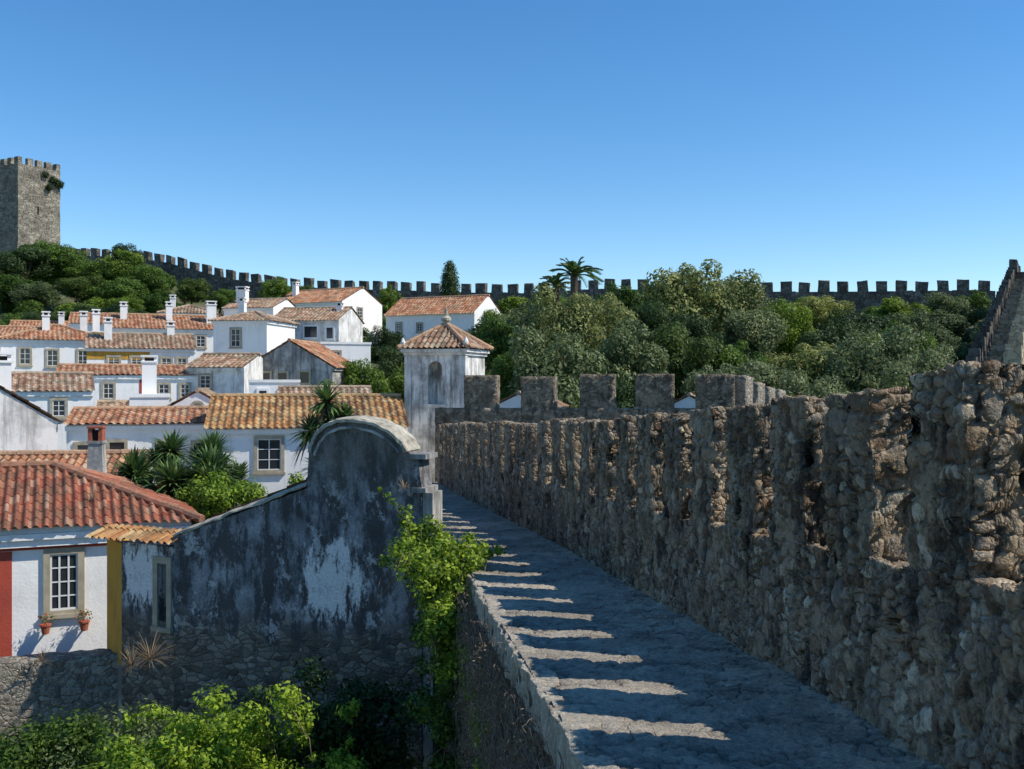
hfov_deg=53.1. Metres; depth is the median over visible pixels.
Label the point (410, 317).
white house on hill
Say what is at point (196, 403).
oval window
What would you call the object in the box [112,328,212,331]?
cornice
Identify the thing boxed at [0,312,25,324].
broadleaf tree
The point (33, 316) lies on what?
evergreen tree
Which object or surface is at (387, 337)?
tree
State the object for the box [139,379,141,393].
painted band
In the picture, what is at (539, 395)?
bastion wall
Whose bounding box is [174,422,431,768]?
gable wall
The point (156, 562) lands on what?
window surround
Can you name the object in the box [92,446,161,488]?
yucca plant
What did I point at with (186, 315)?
ridge tiles
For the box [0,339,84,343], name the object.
cornice
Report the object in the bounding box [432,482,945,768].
walkway
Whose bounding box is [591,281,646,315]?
broadleaf tree
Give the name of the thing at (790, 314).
broadleaf tree
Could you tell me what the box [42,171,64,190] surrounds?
ivy on tower
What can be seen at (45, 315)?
chimney
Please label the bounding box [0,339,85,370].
walls
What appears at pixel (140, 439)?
walls
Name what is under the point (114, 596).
ochre wall
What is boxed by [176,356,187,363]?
window
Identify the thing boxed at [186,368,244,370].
cornice
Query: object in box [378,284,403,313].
broadleaf tree
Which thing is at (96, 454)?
brick chimney
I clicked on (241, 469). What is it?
yucca plant
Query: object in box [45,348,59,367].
window
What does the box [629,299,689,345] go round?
evergreen tree
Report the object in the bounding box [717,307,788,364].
olive tree
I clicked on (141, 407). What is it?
ridge tiles
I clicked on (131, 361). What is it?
window
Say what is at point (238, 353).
ridge tiles
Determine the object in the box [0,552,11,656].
red corner band
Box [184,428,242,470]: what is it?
yucca plant
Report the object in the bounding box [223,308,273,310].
cornice
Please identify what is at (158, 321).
roof front
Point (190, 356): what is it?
walls
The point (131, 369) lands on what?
roof front
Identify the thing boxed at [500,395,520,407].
walls
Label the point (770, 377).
olive tree
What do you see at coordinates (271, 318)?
roof
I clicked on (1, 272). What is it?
evergreen tree
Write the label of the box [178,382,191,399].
window
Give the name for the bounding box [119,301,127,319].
chimney
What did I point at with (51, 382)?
roof front
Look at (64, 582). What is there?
window
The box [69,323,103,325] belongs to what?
cornice
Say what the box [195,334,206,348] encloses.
window
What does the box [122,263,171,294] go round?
broadleaf tree
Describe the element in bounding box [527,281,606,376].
olive tree
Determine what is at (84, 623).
flower pot
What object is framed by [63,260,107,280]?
broadleaf tree
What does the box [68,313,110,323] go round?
roof front
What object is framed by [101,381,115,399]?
window
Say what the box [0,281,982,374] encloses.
ground
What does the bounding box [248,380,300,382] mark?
cornice
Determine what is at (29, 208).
castle tower
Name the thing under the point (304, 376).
window
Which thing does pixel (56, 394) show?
cornice
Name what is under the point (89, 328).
walls
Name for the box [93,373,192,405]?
walls
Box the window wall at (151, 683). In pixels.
[122,540,173,743]
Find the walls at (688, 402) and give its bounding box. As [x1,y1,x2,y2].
[674,396,694,407]
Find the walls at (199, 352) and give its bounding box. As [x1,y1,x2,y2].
[112,327,212,358]
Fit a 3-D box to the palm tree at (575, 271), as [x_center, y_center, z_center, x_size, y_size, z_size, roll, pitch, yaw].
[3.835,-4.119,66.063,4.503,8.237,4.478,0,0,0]
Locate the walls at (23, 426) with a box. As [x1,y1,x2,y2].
[0,390,57,450]
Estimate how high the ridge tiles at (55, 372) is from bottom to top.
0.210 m
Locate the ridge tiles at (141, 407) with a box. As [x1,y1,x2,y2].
[73,405,207,409]
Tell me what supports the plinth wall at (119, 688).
on the ground
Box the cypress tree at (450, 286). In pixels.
[439,259,461,295]
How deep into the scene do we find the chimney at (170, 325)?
64.80 m
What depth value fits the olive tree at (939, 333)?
73.03 m
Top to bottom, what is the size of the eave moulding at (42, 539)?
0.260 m
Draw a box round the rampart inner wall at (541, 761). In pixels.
[442,582,556,768]
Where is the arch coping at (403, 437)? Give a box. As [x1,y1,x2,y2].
[307,415,419,452]
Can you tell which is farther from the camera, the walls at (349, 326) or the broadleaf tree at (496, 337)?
the walls at (349, 326)
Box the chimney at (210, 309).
[205,301,216,323]
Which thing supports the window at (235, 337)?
attached to the walls at (263, 339)
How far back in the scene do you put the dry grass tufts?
16.73 m
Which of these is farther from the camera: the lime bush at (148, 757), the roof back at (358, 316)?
the roof back at (358, 316)
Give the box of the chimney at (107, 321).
[103,317,112,339]
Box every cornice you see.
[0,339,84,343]
[0,519,190,534]
[16,392,93,395]
[65,425,205,430]
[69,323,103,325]
[86,348,195,351]
[93,376,195,378]
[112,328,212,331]
[128,394,170,397]
[159,313,216,314]
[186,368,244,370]
[205,428,407,434]
[211,320,296,327]
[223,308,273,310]
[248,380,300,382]
[294,320,338,322]
[319,342,371,343]
[332,368,344,370]
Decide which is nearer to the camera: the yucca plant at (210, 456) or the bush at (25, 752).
the bush at (25, 752)
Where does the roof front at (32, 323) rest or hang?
on the walls
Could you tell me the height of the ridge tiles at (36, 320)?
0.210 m
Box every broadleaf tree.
[0,273,34,312]
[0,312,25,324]
[7,239,59,267]
[43,243,91,287]
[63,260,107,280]
[85,248,146,281]
[86,276,150,302]
[106,296,144,312]
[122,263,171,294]
[138,289,177,313]
[204,288,235,315]
[257,276,291,297]
[299,285,316,289]
[319,378,336,384]
[339,358,394,392]
[363,327,376,360]
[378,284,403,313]
[387,363,403,402]
[466,315,497,371]
[476,313,516,369]
[482,308,506,327]
[489,346,521,399]
[526,293,569,315]
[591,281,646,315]
[635,284,654,306]
[710,339,778,374]
[764,296,814,359]
[853,319,911,379]
[869,295,932,327]
[909,330,950,368]
[949,290,991,322]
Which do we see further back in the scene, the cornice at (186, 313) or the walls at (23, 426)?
the cornice at (186, 313)
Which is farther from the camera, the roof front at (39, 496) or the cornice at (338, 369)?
the cornice at (338, 369)
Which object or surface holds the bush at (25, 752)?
on the ground
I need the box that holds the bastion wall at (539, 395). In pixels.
[435,374,734,481]
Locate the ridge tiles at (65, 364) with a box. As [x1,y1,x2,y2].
[57,363,186,365]
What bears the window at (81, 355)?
attached to the walls at (67, 353)
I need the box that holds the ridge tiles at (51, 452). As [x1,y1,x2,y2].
[0,449,154,456]
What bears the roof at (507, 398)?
on the walls at (514, 402)
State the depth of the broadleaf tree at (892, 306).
93.72 m
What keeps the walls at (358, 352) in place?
on the ground
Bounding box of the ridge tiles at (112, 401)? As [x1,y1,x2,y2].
[97,400,128,402]
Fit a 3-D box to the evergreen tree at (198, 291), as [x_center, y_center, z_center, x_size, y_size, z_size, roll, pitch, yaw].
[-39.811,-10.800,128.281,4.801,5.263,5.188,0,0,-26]
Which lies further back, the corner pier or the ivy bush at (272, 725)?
the corner pier
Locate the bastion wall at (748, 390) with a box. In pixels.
[735,375,785,404]
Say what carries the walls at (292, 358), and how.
on the ground
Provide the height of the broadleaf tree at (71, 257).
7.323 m
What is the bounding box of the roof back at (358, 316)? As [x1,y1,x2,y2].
[352,308,364,323]
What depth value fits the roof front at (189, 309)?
90.63 m
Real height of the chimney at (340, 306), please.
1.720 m
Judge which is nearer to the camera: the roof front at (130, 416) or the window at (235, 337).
the roof front at (130, 416)
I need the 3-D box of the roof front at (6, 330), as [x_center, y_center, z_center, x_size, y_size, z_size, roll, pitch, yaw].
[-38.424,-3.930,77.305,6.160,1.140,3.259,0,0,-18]
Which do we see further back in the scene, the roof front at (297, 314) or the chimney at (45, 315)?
the roof front at (297, 314)
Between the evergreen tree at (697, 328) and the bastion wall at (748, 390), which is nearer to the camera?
the bastion wall at (748, 390)
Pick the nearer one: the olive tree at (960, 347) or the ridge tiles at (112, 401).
the ridge tiles at (112, 401)
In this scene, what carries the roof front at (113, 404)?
on the walls
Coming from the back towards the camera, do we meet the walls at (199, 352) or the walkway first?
the walls at (199, 352)
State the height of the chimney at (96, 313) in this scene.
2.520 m
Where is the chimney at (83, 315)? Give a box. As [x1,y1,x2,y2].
[79,311,87,339]
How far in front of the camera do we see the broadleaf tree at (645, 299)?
94.25 m
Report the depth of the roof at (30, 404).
30.80 m
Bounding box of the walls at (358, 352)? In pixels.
[321,344,370,379]
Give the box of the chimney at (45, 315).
[41,311,49,330]
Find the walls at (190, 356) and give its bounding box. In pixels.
[87,347,194,363]
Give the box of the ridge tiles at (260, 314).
[208,310,299,324]
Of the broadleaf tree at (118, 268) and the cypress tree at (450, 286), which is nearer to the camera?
the cypress tree at (450, 286)
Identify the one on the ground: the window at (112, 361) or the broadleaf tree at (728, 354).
the broadleaf tree at (728, 354)
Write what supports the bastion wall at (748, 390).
on the ground
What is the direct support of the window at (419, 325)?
in the white house on hill at (410, 317)
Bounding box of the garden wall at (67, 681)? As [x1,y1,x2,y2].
[0,648,117,756]
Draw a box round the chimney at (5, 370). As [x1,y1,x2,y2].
[0,352,12,394]
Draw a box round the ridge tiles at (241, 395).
[211,393,400,397]
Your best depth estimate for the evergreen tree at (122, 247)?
138.88 m
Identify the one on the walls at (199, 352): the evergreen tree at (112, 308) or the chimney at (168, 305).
the chimney at (168, 305)
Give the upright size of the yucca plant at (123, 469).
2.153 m
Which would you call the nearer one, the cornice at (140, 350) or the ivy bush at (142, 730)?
the ivy bush at (142, 730)
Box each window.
[17,346,32,366]
[41,546,86,619]
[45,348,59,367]
[50,398,67,419]
[74,442,87,449]
[76,349,86,362]
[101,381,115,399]
[106,355,120,363]
[106,439,127,449]
[129,355,141,363]
[157,382,171,399]
[160,356,172,363]
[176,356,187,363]
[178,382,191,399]
[189,440,203,458]
[190,400,204,405]
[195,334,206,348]
[198,373,212,390]
[229,327,241,348]
[253,435,284,474]
[257,388,268,392]
[263,371,271,379]
[276,371,288,379]
[298,370,311,384]
[302,325,318,338]
[324,326,334,340]
[332,350,341,356]
[357,307,363,319]
[395,322,402,331]
[415,322,422,332]
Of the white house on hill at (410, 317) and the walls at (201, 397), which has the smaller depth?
the walls at (201, 397)
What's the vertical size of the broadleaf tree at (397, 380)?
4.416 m
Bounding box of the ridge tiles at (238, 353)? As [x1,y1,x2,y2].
[203,352,261,355]
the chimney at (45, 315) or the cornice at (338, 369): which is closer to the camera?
the cornice at (338, 369)
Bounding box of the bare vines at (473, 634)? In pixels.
[449,583,563,768]
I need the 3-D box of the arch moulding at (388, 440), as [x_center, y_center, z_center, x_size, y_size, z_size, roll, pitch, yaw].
[-2.546,0.924,16.728,1.540,0.506,0.038,0,0,15]
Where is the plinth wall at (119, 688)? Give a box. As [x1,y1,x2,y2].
[118,664,121,739]
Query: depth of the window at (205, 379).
56.08 m
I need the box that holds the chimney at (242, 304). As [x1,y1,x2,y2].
[237,297,247,312]
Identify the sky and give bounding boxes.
[0,0,1023,296]
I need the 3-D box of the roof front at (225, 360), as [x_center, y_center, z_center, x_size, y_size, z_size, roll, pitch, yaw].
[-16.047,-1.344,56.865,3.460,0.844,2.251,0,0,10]
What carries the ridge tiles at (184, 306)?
on the walls
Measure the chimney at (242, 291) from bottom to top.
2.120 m
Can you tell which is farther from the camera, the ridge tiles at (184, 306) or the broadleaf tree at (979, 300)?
the broadleaf tree at (979, 300)
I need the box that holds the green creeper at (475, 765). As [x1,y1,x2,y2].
[454,643,496,768]
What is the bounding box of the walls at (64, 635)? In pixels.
[3,520,173,655]
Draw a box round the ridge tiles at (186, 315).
[111,312,218,316]
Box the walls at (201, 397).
[172,392,209,405]
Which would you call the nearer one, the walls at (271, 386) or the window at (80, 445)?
the window at (80, 445)
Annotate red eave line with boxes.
[0,543,106,551]
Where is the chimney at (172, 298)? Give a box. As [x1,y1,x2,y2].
[169,295,175,312]
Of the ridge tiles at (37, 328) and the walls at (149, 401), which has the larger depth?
the ridge tiles at (37, 328)
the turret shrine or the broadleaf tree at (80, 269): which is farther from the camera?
the broadleaf tree at (80, 269)
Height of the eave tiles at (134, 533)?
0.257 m
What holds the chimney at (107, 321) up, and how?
on the walls at (190, 356)
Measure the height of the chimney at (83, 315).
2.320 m
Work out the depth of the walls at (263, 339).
70.14 m
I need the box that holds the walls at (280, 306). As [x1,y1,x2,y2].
[224,300,293,315]
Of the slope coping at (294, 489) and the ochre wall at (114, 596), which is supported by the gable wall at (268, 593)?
the slope coping at (294, 489)
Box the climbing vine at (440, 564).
[373,486,507,691]
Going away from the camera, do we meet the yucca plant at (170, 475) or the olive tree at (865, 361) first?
the yucca plant at (170, 475)
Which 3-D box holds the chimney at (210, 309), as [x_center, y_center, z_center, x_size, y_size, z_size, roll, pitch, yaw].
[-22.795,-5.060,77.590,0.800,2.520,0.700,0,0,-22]
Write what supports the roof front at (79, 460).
on the walls
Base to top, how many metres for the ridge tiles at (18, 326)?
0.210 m
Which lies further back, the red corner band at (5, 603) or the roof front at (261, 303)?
the roof front at (261, 303)
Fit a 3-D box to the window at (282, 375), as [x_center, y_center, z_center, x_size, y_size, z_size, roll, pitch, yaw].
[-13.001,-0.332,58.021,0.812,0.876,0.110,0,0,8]
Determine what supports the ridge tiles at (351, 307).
on the walls at (349, 326)
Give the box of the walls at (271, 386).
[249,382,299,393]
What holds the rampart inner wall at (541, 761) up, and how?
on the ground
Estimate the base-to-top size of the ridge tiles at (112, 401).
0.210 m
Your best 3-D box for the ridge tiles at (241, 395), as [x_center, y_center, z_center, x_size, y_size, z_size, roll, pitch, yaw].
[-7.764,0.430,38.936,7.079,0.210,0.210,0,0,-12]
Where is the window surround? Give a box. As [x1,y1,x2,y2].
[150,556,172,633]
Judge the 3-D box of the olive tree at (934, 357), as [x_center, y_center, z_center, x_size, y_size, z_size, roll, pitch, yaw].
[20.226,0.890,50.900,4.088,6.135,3.915,0,0,-4]
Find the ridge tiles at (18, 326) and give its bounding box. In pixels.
[0,325,40,326]
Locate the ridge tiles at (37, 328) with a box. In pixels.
[0,324,85,338]
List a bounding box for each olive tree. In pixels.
[6,280,64,308]
[487,297,559,373]
[506,321,609,407]
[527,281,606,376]
[585,292,639,358]
[589,314,674,397]
[635,259,766,340]
[675,363,761,399]
[704,275,770,346]
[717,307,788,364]
[733,358,794,388]
[767,341,853,391]
[778,366,852,395]
[792,295,854,329]
[808,319,927,392]
[858,362,911,391]
[873,341,957,386]
[883,308,972,342]
[903,312,954,346]
[922,290,987,326]
[939,327,979,363]
[970,319,983,341]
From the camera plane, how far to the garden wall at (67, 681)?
18.12 m
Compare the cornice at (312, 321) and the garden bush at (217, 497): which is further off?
the cornice at (312, 321)
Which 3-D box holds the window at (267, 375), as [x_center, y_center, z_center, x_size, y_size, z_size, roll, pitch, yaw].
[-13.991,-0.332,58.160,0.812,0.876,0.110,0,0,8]
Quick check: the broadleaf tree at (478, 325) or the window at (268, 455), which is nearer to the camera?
the window at (268, 455)
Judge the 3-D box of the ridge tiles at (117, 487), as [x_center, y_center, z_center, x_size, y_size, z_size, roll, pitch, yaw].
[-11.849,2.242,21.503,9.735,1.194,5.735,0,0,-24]
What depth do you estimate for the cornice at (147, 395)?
43.44 m
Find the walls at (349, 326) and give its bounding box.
[291,308,362,341]
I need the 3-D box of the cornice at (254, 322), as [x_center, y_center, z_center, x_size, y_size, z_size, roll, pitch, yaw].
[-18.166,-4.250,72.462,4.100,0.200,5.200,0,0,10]
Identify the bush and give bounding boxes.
[0,701,211,768]
[31,698,267,768]
[82,736,192,768]
[94,680,367,768]
[128,698,428,768]
[172,469,303,519]
[241,653,431,768]
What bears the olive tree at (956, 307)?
on the ground
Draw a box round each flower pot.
[38,613,54,634]
[75,609,92,630]
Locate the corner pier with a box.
[408,452,441,768]
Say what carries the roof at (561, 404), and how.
on the walls at (514, 402)
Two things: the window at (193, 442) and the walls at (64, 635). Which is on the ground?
the walls at (64, 635)
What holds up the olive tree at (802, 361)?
on the ground
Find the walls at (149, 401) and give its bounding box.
[129,397,168,405]
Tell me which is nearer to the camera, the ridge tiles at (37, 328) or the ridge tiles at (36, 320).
the ridge tiles at (37, 328)
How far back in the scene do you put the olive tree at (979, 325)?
78.11 m
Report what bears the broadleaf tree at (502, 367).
on the ground
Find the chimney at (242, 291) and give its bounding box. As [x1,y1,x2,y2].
[235,286,249,302]
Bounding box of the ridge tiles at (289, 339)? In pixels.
[287,338,319,343]
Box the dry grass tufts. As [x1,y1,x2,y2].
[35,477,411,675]
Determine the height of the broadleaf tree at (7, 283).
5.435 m
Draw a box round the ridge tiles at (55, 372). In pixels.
[11,371,93,374]
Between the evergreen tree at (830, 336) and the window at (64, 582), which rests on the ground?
the evergreen tree at (830, 336)
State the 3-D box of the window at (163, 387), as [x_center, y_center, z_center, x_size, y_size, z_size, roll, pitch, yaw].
[-18.918,0.368,55.642,0.812,0.976,0.110,0,0,-22]
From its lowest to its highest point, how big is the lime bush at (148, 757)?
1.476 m
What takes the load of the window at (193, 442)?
attached to the walls at (140, 439)
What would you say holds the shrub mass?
on the ground
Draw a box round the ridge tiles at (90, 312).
[70,312,110,313]
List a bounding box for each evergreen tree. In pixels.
[0,244,67,280]
[0,271,22,279]
[21,311,67,320]
[52,275,104,303]
[67,302,105,318]
[103,302,147,312]
[106,242,144,265]
[113,308,137,312]
[173,277,212,303]
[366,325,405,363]
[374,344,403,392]
[616,376,635,407]
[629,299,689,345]
[645,320,724,400]
[659,313,723,367]
[794,319,857,354]
[812,308,892,345]
[851,322,886,348]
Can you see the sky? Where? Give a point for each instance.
(796, 141)
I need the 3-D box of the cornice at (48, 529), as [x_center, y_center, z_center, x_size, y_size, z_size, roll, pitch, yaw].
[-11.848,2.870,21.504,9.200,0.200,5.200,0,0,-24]
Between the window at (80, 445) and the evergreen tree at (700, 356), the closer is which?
the window at (80, 445)
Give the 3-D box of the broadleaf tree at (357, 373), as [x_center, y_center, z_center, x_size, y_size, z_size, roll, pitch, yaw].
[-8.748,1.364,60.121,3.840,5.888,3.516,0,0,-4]
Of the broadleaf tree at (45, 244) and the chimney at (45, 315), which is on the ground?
the broadleaf tree at (45, 244)
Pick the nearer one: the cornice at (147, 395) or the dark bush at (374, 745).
the dark bush at (374, 745)
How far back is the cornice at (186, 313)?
89.94 m
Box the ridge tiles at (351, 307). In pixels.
[284,306,352,308]
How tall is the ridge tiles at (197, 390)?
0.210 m
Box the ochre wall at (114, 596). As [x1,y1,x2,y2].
[107,539,127,665]
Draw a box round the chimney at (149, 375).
[141,355,157,393]
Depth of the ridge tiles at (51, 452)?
28.59 m
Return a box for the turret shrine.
[397,307,493,482]
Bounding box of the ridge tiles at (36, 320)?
[11,320,67,321]
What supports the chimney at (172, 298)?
on the walls
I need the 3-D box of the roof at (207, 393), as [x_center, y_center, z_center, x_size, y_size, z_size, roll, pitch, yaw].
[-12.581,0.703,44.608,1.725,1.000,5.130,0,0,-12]
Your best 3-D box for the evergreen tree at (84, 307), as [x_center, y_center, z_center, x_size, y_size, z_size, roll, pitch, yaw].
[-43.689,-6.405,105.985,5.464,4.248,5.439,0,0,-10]
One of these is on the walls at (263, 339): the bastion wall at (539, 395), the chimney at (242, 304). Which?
the chimney at (242, 304)
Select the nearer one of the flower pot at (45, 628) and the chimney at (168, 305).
the flower pot at (45, 628)
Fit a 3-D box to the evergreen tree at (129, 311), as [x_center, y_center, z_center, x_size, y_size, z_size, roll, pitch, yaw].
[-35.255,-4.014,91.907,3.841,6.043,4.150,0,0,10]
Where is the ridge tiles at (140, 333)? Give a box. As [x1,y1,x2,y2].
[86,331,193,335]
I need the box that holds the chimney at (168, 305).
[165,301,172,320]
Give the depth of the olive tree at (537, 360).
51.23 m
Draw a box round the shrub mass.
[0,272,901,404]
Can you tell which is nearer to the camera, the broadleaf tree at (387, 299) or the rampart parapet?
the rampart parapet
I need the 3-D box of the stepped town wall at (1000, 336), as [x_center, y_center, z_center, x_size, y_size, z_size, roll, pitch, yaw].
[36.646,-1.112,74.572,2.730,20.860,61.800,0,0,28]
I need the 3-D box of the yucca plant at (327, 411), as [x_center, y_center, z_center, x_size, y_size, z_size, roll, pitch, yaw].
[-5.318,1.687,29.528,2.460,3.717,1.713,0,0,0]
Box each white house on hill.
[282,282,383,343]
[384,294,502,361]
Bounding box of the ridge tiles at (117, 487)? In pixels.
[0,461,204,522]
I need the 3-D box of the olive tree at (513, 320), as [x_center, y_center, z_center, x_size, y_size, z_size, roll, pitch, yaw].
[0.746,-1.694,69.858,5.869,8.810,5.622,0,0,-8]
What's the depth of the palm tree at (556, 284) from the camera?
67.79 m
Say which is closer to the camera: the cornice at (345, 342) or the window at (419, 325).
the cornice at (345, 342)
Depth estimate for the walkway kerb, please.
7.11 m
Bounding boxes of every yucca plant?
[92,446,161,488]
[105,461,149,478]
[138,451,198,523]
[139,428,196,485]
[179,442,242,517]
[181,459,240,523]
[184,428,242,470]
[195,450,261,507]
[288,380,359,477]
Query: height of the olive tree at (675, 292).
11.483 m
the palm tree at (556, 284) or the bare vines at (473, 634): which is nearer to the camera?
the bare vines at (473, 634)
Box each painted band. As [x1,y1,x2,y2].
[87,351,149,359]
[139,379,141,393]
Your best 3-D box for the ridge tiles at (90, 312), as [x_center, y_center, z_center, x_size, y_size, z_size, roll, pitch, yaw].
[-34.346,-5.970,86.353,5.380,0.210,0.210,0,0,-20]
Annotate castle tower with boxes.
[0,156,59,255]
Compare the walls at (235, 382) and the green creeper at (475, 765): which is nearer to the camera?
the green creeper at (475, 765)
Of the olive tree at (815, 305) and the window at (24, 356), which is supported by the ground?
the olive tree at (815, 305)
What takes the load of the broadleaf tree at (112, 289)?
on the ground
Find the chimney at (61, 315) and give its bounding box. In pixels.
[58,312,64,323]
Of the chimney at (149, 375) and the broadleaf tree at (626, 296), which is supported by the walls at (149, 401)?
the chimney at (149, 375)
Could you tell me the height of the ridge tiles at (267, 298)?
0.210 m
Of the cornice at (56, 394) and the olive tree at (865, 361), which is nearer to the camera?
the cornice at (56, 394)
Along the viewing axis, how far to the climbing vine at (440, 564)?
13.53 m
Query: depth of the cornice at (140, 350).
61.89 m
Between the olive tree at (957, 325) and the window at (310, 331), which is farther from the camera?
the olive tree at (957, 325)
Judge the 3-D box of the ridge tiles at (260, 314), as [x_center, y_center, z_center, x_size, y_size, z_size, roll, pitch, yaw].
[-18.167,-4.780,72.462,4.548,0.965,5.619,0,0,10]
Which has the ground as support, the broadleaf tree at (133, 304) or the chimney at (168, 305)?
the broadleaf tree at (133, 304)
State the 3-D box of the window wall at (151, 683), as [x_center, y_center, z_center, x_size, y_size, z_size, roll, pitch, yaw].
[-6.300,5.900,18.082,1.286,6.200,0.350,0,0,28]
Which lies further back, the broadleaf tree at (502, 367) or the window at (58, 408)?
the broadleaf tree at (502, 367)
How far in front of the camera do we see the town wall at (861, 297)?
129.98 m
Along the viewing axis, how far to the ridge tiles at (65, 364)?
56.89 m
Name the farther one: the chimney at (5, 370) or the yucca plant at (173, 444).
the chimney at (5, 370)
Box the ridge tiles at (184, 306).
[156,304,220,316]
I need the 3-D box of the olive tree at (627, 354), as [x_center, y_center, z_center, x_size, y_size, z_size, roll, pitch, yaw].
[6.056,0.353,55.089,5.480,8.516,5.049,0,0,0]
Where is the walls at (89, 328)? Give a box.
[69,322,103,331]
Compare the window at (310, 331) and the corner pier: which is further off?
the window at (310, 331)
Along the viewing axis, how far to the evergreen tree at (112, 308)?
98.83 m
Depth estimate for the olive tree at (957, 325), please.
83.69 m
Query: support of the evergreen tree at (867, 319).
on the ground
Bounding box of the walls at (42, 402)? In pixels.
[12,390,92,449]
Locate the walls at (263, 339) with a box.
[213,320,294,354]
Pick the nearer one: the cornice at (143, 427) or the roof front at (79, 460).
the roof front at (79, 460)
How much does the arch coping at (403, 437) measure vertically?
0.618 m
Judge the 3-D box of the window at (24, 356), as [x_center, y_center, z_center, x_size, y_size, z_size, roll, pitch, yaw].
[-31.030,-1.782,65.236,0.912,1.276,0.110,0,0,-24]
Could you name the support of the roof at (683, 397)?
on the walls at (688, 402)
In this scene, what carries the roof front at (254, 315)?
on the walls at (263, 339)
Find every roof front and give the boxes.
[0,326,36,335]
[0,453,150,474]
[0,465,193,530]
[2,325,85,339]
[9,321,68,325]
[11,373,94,391]
[56,364,196,374]
[63,407,207,424]
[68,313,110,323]
[85,333,196,348]
[97,402,128,405]
[111,314,218,329]
[160,305,205,312]
[185,353,257,367]
[204,395,409,428]
[210,311,266,320]
[221,299,284,307]
[274,307,349,320]
[277,387,371,392]
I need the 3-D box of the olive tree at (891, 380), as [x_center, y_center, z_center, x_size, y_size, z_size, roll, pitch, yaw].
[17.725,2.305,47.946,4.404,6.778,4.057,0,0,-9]
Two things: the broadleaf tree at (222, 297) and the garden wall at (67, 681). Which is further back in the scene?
the broadleaf tree at (222, 297)
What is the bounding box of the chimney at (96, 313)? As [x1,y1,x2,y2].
[92,309,100,331]
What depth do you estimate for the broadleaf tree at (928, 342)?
59.33 m
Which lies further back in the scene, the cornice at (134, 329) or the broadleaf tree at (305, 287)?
the broadleaf tree at (305, 287)
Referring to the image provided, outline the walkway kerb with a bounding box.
[459,573,619,768]
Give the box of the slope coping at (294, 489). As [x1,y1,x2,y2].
[172,482,306,536]
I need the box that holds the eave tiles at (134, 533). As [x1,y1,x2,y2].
[87,523,181,544]
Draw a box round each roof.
[0,385,62,422]
[81,470,203,517]
[167,391,195,405]
[182,478,306,529]
[199,390,215,397]
[261,313,298,324]
[263,341,287,356]
[291,340,351,367]
[500,393,516,402]
[520,393,568,407]
[674,395,687,402]
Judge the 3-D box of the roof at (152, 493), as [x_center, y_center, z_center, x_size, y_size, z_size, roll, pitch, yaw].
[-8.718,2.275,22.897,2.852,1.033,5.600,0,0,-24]
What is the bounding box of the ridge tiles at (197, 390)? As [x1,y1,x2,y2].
[195,387,209,392]
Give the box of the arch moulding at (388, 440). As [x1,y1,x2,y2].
[313,426,399,455]
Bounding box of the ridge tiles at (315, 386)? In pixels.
[278,385,370,388]
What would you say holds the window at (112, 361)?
attached to the walls at (190, 356)
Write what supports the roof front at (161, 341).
on the walls at (190, 356)
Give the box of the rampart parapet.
[437,359,1023,768]
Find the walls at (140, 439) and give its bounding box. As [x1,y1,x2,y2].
[66,422,206,468]
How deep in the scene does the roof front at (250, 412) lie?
37.36 m
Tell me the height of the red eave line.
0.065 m
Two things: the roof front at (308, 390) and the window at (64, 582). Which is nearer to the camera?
the window at (64, 582)
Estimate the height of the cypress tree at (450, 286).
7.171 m
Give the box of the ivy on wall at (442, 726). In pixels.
[404,606,473,768]
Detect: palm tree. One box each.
[534,273,579,331]
[537,257,603,305]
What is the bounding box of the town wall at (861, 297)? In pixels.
[62,248,994,318]
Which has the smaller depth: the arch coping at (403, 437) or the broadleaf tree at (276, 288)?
the arch coping at (403, 437)
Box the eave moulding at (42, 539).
[0,525,190,548]
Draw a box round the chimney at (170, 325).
[166,321,174,335]
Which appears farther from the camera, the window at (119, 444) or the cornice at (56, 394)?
the cornice at (56, 394)
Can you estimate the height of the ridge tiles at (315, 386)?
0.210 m
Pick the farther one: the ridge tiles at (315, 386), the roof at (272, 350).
the roof at (272, 350)
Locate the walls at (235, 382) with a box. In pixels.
[188,355,262,393]
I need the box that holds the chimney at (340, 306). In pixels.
[335,302,344,310]
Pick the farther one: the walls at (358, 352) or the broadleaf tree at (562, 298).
the broadleaf tree at (562, 298)
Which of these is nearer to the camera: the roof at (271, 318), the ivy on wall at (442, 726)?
the ivy on wall at (442, 726)
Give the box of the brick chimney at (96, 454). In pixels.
[87,426,106,472]
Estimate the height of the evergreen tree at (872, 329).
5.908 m
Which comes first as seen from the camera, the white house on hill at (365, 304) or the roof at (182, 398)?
the roof at (182, 398)
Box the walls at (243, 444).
[208,426,405,495]
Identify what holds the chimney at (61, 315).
on the walls
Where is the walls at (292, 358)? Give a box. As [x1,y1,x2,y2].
[263,342,347,384]
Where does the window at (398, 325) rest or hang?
in the white house on hill at (410, 317)
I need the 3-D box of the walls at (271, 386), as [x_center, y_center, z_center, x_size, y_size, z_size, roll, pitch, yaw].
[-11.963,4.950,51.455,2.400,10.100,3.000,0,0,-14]
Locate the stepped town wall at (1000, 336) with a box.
[966,259,1023,364]
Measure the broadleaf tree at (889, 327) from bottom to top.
7.548 m
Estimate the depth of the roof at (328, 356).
59.66 m
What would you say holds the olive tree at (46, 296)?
on the ground
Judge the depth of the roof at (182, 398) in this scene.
41.90 m
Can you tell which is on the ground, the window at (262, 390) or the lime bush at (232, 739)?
the lime bush at (232, 739)
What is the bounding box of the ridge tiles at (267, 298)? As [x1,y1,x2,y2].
[249,298,287,299]

